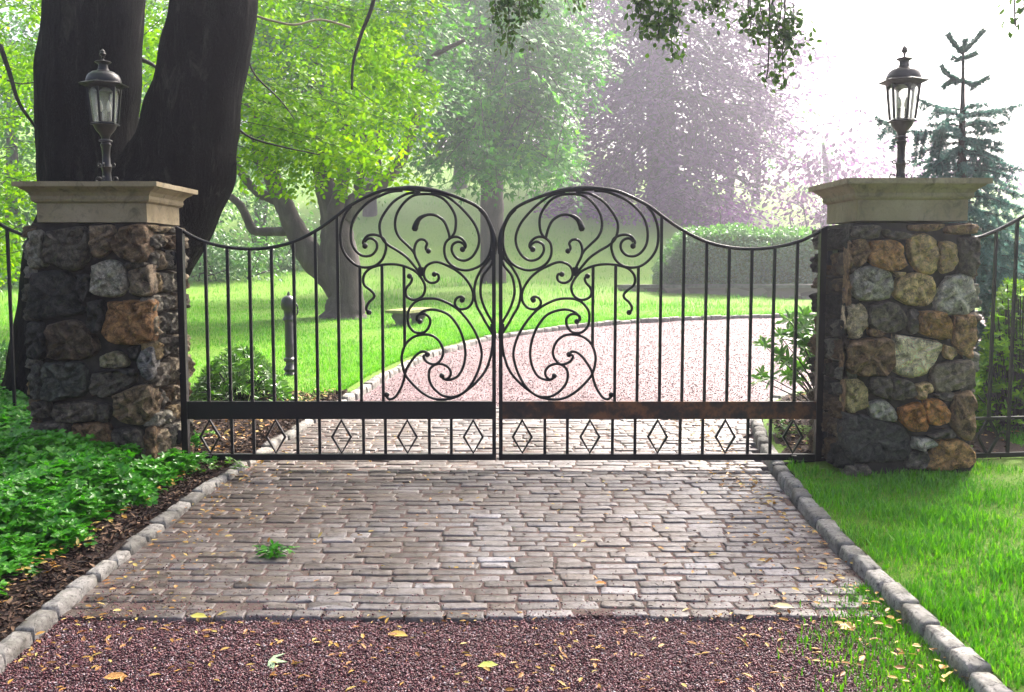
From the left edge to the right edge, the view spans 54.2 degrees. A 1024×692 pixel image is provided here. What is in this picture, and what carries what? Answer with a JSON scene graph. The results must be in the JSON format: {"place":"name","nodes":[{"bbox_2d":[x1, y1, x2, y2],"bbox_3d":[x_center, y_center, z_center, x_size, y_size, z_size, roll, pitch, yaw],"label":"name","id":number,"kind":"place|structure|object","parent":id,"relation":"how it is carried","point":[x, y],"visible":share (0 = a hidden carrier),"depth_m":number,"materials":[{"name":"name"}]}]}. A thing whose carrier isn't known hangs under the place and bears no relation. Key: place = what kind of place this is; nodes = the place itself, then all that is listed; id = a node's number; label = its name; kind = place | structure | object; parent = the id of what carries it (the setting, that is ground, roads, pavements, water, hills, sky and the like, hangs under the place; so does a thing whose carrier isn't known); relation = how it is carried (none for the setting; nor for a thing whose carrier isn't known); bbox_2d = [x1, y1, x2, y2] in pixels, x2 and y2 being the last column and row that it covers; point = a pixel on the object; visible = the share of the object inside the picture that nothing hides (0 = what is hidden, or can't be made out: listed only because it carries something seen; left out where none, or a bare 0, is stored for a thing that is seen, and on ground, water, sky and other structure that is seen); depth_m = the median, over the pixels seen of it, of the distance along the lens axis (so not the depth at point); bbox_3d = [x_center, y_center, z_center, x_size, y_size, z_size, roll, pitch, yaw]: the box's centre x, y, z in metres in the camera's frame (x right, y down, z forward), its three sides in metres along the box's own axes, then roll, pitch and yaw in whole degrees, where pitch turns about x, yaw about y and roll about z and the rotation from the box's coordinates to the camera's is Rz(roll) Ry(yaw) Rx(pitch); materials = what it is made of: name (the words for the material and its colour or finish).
{"place":"outdoors","nodes":[
{"label":"outdoors","id":0,"kind":"place"},
{"bbox_2d":[0,314,999,691],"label":"driveway","id":1,"kind":"structure","parent":0,"point":[630,362],"depth_m":10.49,"materials":[{"name":"gravel"}]},
{"bbox_2d":[191,613,206,616],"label":"fallen leaf","id":2,"kind":"object","parent":1,"relation":"on","point":[199,615],"visible":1,"depth_m":4.02,"materials":[{"name":"yellow plant"}]},
{"bbox_2d":[268,653,285,669],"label":"fallen leaf","id":3,"kind":"object","parent":1,"relation":"on","point":[275,659],"visible":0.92,"depth_m":3.65,"materials":[{"name":"beige plant"}]},
{"bbox_2d":[161,185,496,464],"bbox_3d":[-1.198,-0.086,6.399,2.208,1.864,0.158,0,5,0],"label":"gate leaf","id":4,"kind":"object","parent":1,"relation":"on","point":[319,410],"visible":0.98,"depth_m":6.42,"materials":[{"name":"black metal"}]},
{"bbox_2d":[388,630,406,635],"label":"fallen leaf","id":5,"kind":"object","parent":1,"relation":"on","point":[401,633],"visible":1,"depth_m":3.88,"materials":[{"name":"yellow plant"}]},
{"bbox_2d":[62,407,891,624],"bbox_3d":[0.134,0.833,6.375,4.029,0.213,4.713,0,5,0],"label":"cobbled apron","id":6,"kind":"object","parent":1,"relation":"on","point":[492,531],"visible":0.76,"depth_m":5.08,"materials":[{"name":"stone"}]},
{"bbox_2d":[253,539,298,558],"bbox_3d":[-1.137,0.983,4.775,0.201,0.115,0.172,1,5,11],"label":"leafy sprig","id":7,"kind":"object","parent":6,"relation":"on","point":[273,550],"visible":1,"depth_m":4.76,"materials":[{"name":"green plant"}]},
{"bbox_2d":[68,503,899,617],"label":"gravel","id":8,"kind":"structure","parent":6,"relation":"on","point":[439,604],"depth_m":4.21,"materials":[{"name":"gravel"}]},
{"bbox_2d":[101,419,870,610],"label":"mulch bits","id":9,"kind":"object","parent":6,"relation":"on","point":[535,527],"visible":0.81,"depth_m":5.21,"materials":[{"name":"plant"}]},
{"bbox_2d":[773,602,793,607],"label":"fallen leaf","id":10,"kind":"object","parent":6,"relation":"on","point":[783,605],"visible":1,"depth_m":4.13,"materials":[{"name":"beige plant"}]},
{"bbox_2d":[478,661,497,666],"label":"fallen leaf","id":11,"kind":"object","parent":1,"relation":"on","point":[487,663],"visible":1,"depth_m":3.62,"materials":[{"name":"yellow plant"}]},
{"bbox_2d":[0,388,1019,691],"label":"leaf litter","id":12,"kind":"object","parent":1,"relation":"on","point":[848,624],"visible":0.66,"depth_m":4.03,"materials":[{"name":"brown plant"}]},
{"bbox_2d":[0,310,1021,673],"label":"kerb","id":13,"kind":"structure","parent":1,"relation":"on","point":[18,640],"depth_m":5.25,"materials":[{"name":"stone"}]},
{"bbox_2d":[497,185,838,473],"bbox_3d":[1.038,-0.086,6.399,2.264,1.864,0.158,0,5,0],"label":"gate leaf","id":14,"kind":"object","parent":1,"relation":"on","point":[680,410],"visible":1,"depth_m":6.43,"materials":[{"name":"black metal"}]},
{"bbox_2d":[363,318,980,406],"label":"gravel","id":15,"kind":"structure","parent":1,"relation":"on","point":[640,371],"depth_m":11.11,"materials":[{"name":"gravel"}]},
{"bbox_2d":[744,581,974,691],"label":"grass","id":16,"kind":"structure","parent":1,"relation":"on","point":[937,677],"depth_m":3.72,"materials":[{"name":"green plant"}]},
{"bbox_2d":[750,386,1012,691],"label":"kerb","id":17,"kind":"structure","parent":1,"relation":"on","point":[964,661],"depth_m":4.28,"materials":[{"name":"stone"}]},
{"bbox_2d":[0,607,1013,691],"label":"gravel","id":18,"kind":"structure","parent":0,"point":[241,674],"depth_m":3.70,"materials":[{"name":"gravel"}]},
{"bbox_2d":[103,672,127,678],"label":"fallen leaf","id":19,"kind":"object","parent":18,"relation":"on","point":[114,675],"visible":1,"depth_m":3.52,"materials":[{"name":"orange plant"}]},
{"bbox_2d":[0,111,1023,400],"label":"lawn","id":20,"kind":"structure","parent":0,"point":[408,215],"depth_m":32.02,"materials":[{"name":"plant"}]},
{"bbox_2d":[0,220,30,289],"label":"green shrub","id":21,"kind":"object","parent":20,"relation":"on","point":[14,283],"visible":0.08,"depth_m":23.76,"materials":[{"name":"green plant"}]},
{"bbox_2d":[0,0,40,278],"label":"forest tree","id":22,"kind":"object","parent":20,"relation":"on","point":[12,158],"visible":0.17,"depth_m":25.76,"materials":[{"name":"green plant"}]},
{"bbox_2d":[0,419,302,640],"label":"mulch bed","id":23,"kind":"object","parent":20,"relation":"on","point":[108,554],"visible":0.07,"depth_m":5.18,"materials":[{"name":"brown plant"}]},
{"bbox_2d":[0,340,8,385],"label":"evergreen bush","id":24,"kind":"object","parent":23,"relation":"on","point":[3,351],"visible":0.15,"depth_m":9.05,"materials":[{"name":"green plant"}]},
{"bbox_2d":[0,222,28,405],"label":"iron fence","id":25,"kind":"object","parent":23,"relation":"on","point":[7,228],"visible":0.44,"depth_m":6.90,"materials":[{"name":"black metal"}]},
{"bbox_2d":[11,181,197,464],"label":"stone pillar","id":26,"kind":"structure","parent":23,"relation":"on","point":[100,310],"depth_m":6.05,"materials":[{"name":"stone"}]},
{"bbox_2d":[78,49,128,180],"bbox_3d":[-2.557,-1.433,6.280,0.262,0.851,0.302,0,5,0],"label":"pillar lantern","id":27,"kind":"object","parent":26,"relation":"on","point":[102,78],"visible":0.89,"depth_m":6.24,"materials":[{"name":"black metal"}]},
{"bbox_2d":[0,380,218,597],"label":"ground cover","id":28,"kind":"object","parent":23,"relation":"on","point":[49,490],"visible":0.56,"depth_m":5.39,"materials":[{"name":"green plant"}]},
{"bbox_2d":[0,392,324,589],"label":"bark chips","id":29,"kind":"object","parent":23,"relation":"on","point":[8,575],"visible":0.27,"depth_m":5.10,"materials":[{"name":"brown wood"}]},
{"bbox_2d":[189,344,293,400],"bbox_3d":[-2.401,0.251,8.875,1.116,0.621,1.685,0,5,0],"label":"evergreen bush","id":30,"kind":"object","parent":23,"relation":"on","point":[241,384],"visible":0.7,"depth_m":8.54,"materials":[{"name":"green plant"}]},
{"bbox_2d":[0,387,1023,637],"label":"mulch bits","id":31,"kind":"object","parent":23,"relation":"on","point":[18,609],"visible":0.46,"depth_m":5.13,"materials":[{"name":"brown plant"}]},
{"bbox_2d":[189,375,809,472],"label":"weeds","id":32,"kind":"object","parent":31,"relation":"on","point":[237,462],"visible":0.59,"depth_m":6.33,"materials":[{"name":"green plant"}]},
{"bbox_2d":[1,0,313,259],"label":"forest tree","id":33,"kind":"object","parent":20,"relation":"on","point":[232,240],"visible":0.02,"depth_m":28.70,"materials":[{"name":"green plant"}]},
{"bbox_2d":[0,0,452,398],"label":"beech tree","id":34,"kind":"object","parent":20,"relation":"on","point":[183,128],"visible":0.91,"depth_m":8.01,"materials":[{"name":"green plant"}]},
{"bbox_2d":[190,186,264,277],"bbox_3d":[-9.756,-2.961,29.816,5.632,4.436,3.829,0,5,0],"label":"green shrub","id":35,"kind":"object","parent":20,"relation":"on","point":[229,212],"visible":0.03,"depth_m":29.77,"materials":[{"name":"green plant"}]},
{"bbox_2d":[188,206,299,283],"bbox_3d":[-8.111,-2.486,27.941,4.782,3.610,3.400,0,5,0],"label":"green shrub","id":36,"kind":"object","parent":20,"relation":"on","point":[222,257],"visible":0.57,"depth_m":27.77,"materials":[{"name":"green plant"}]},
{"bbox_2d":[213,169,320,271],"bbox_3d":[-7.252,-3.541,30.894,5.178,4.672,3.673,0,5,0],"label":"green shrub","id":37,"kind":"object","parent":20,"relation":"on","point":[282,265],"visible":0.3,"depth_m":30.49,"materials":[{"name":"green plant"}]},
{"bbox_2d":[154,0,397,245],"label":"forest tree","id":38,"kind":"object","parent":20,"relation":"on","point":[284,168],"visible":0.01,"depth_m":35.51,"materials":[{"name":"green plant"}]},
{"bbox_2d":[281,291,298,375],"bbox_3d":[-2.301,-0.121,10.328,0.159,0.896,0.159,-3,6,-32],"label":"hitching post","id":39,"kind":"object","parent":20,"relation":"on","point":[287,304],"visible":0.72,"depth_m":10.29,"materials":[{"name":"grey metal"}]},
{"bbox_2d":[142,0,492,319],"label":"beech tree","id":40,"kind":"object","parent":20,"relation":"on","point":[293,227],"visible":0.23,"depth_m":16.52,"materials":[{"name":"green plant"}]},
{"bbox_2d":[288,0,461,216],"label":"forest tree","id":41,"kind":"object","parent":20,"relation":"on","point":[370,209],"depth_m":41.41,"materials":[{"name":"green plant"}]},
{"bbox_2d":[385,307,429,326],"bbox_3d":[-1.611,-0.452,15.719,0.366,0.270,0.963,2,5,19],"label":"stone bench","id":42,"kind":"object","parent":20,"relation":"on","point":[397,316],"visible":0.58,"depth_m":15.44,"materials":[{"name":"grey stone"}]},
{"bbox_2d":[379,2,634,188],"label":"forest tree","id":43,"kind":"object","parent":20,"relation":"on","point":[466,186],"visible":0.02,"depth_m":47.18,"materials":[{"name":"green plant"}]},
{"bbox_2d":[386,0,634,283],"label":"maple tree","id":44,"kind":"object","parent":20,"relation":"on","point":[487,141],"visible":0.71,"depth_m":22.67,"materials":[{"name":"green plant"}]},
{"bbox_2d":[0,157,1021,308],"bbox_3d":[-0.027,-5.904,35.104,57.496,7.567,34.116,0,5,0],"label":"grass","id":45,"kind":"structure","parent":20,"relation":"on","point":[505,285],"depth_m":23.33,"materials":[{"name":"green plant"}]},
{"bbox_2d":[530,0,844,229],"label":"copper beech tree","id":46,"kind":"object","parent":20,"relation":"on","point":[666,189],"visible":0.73,"depth_m":41.67,"materials":[{"name":"purple plant"}]},
{"bbox_2d":[623,44,835,207],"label":"forest tree","id":47,"kind":"object","parent":20,"relation":"on","point":[750,102],"visible":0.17,"depth_m":44.80,"materials":[{"name":"purple plant"}]},
{"bbox_2d":[684,190,779,233],"bbox_3d":[7.765,-4.334,35.561,3.923,2.406,3.648,0,5,0],"label":"purple shrub","id":48,"kind":"object","parent":20,"relation":"on","point":[731,219],"visible":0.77,"depth_m":35.73,"materials":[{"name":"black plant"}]},
{"bbox_2d":[707,87,875,219],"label":"forest tree","id":49,"kind":"object","parent":20,"relation":"on","point":[774,167],"visible":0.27,"depth_m":49.31,"materials":[{"name":"purple plant"}]},
{"bbox_2d":[766,172,833,197],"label":"white green shrub","id":50,"kind":"object","parent":20,"relation":"on","point":[802,189],"visible":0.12,"depth_m":55.35,"materials":[{"name":"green plant"}]},
{"bbox_2d":[617,284,989,298],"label":"garden wall","id":51,"kind":"structure","parent":20,"relation":"on","point":[805,291],"depth_m":21.75,"materials":[{"name":"stone"}]},
{"bbox_2d":[777,275,814,283],"bbox_3d":[6.095,-1.001,21.898,1.848,1.133,1.498,0,5,0],"label":"bedding plant","id":52,"kind":"object","parent":51,"relation":"on","point":[790,278],"visible":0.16,"depth_m":21.82,"materials":[{"name":"green plant"}]},
{"bbox_2d":[765,174,854,230],"bbox_3d":[11.293,-4.548,35.385,4.522,3.078,4.223,-1,5,-14],"label":"tree","id":53,"kind":"object","parent":20,"relation":"on","point":[817,216],"visible":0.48,"depth_m":35.70,"materials":[{"name":"purple plant"}]},
{"bbox_2d":[714,94,929,227],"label":"plum tree","id":54,"kind":"object","parent":20,"relation":"on","point":[828,167],"visible":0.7,"depth_m":40.53,"materials":[{"name":"purple plant"}]},
{"bbox_2d":[651,221,1023,292],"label":"clipped hedge","id":55,"kind":"object","parent":20,"relation":"on","point":[740,236],"visible":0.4,"depth_m":22.32,"materials":[{"name":"plant"}]},
{"bbox_2d":[797,121,1023,209],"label":"plum tree","id":56,"kind":"object","parent":20,"relation":"on","point":[913,171],"visible":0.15,"depth_m":48.80,"materials":[{"name":"purple plant"}]},
{"bbox_2d":[0,0,1023,184],"label":"sky","id":57,"kind":"structure","parent":0,"point":[867,36],"materials":[{"name":"white"}]},
{"bbox_2d":[721,180,808,203],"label":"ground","id":58,"kind":"structure","parent":0,"point":[781,197],"depth_m":53.13,"materials":[{"name":"white plant"}]},
{"bbox_2d":[763,392,1023,691],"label":"lawn","id":59,"kind":"structure","parent":0,"point":[1011,461],"depth_m":5.05,"materials":[{"name":"plant"}]},
{"bbox_2d":[479,0,1023,97],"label":"overhanging tree","id":60,"kind":"object","parent":59,"relation":"on","point":[785,34],"visible":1,"depth_m":5.04,"materials":[{"name":"green plant"}]},
{"bbox_2d":[766,394,1023,460],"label":"mulch bed","id":61,"kind":"object","parent":59,"relation":"on","point":[989,438],"visible":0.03,"depth_m":7.10,"materials":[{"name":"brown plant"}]},
{"bbox_2d":[751,305,816,400],"bbox_3d":[2.404,0.096,7.744,1.354,1.060,0.712,-2,5,-22],"label":"rhododendron bush","id":62,"kind":"object","parent":61,"relation":"on","point":[805,321],"visible":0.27,"depth_m":7.59,"materials":[{"name":"green plant"}]},
{"bbox_2d":[973,276,1023,431],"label":"evergreen bush","id":63,"kind":"object","parent":61,"relation":"on","point":[1000,375],"visible":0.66,"depth_m":7.29,"materials":[{"name":"green plant"}]},
{"bbox_2d":[807,178,992,476],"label":"stone pillar","id":64,"kind":"structure","parent":59,"relation":"on","point":[901,356],"depth_m":6.06,"materials":[{"name":"stone"}]},
{"bbox_2d":[878,45,928,177],"bbox_3d":[2.452,-1.453,6.278,0.262,0.851,0.302,0,5,0],"label":"pillar lantern","id":65,"kind":"object","parent":64,"relation":"on","point":[903,74],"visible":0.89,"depth_m":6.24,"materials":[{"name":"black metal"}]},
{"bbox_2d":[873,27,1023,394],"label":"spruce tree","id":66,"kind":"object","parent":59,"relation":"on","point":[945,160],"visible":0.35,"depth_m":8.09,"materials":[{"name":"green plant"}]},
{"bbox_2d":[965,214,1023,457],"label":"iron fence","id":67,"kind":"object","parent":59,"relation":"on","point":[989,453],"visible":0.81,"depth_m":6.50,"materials":[{"name":"black metal"}]}
]}

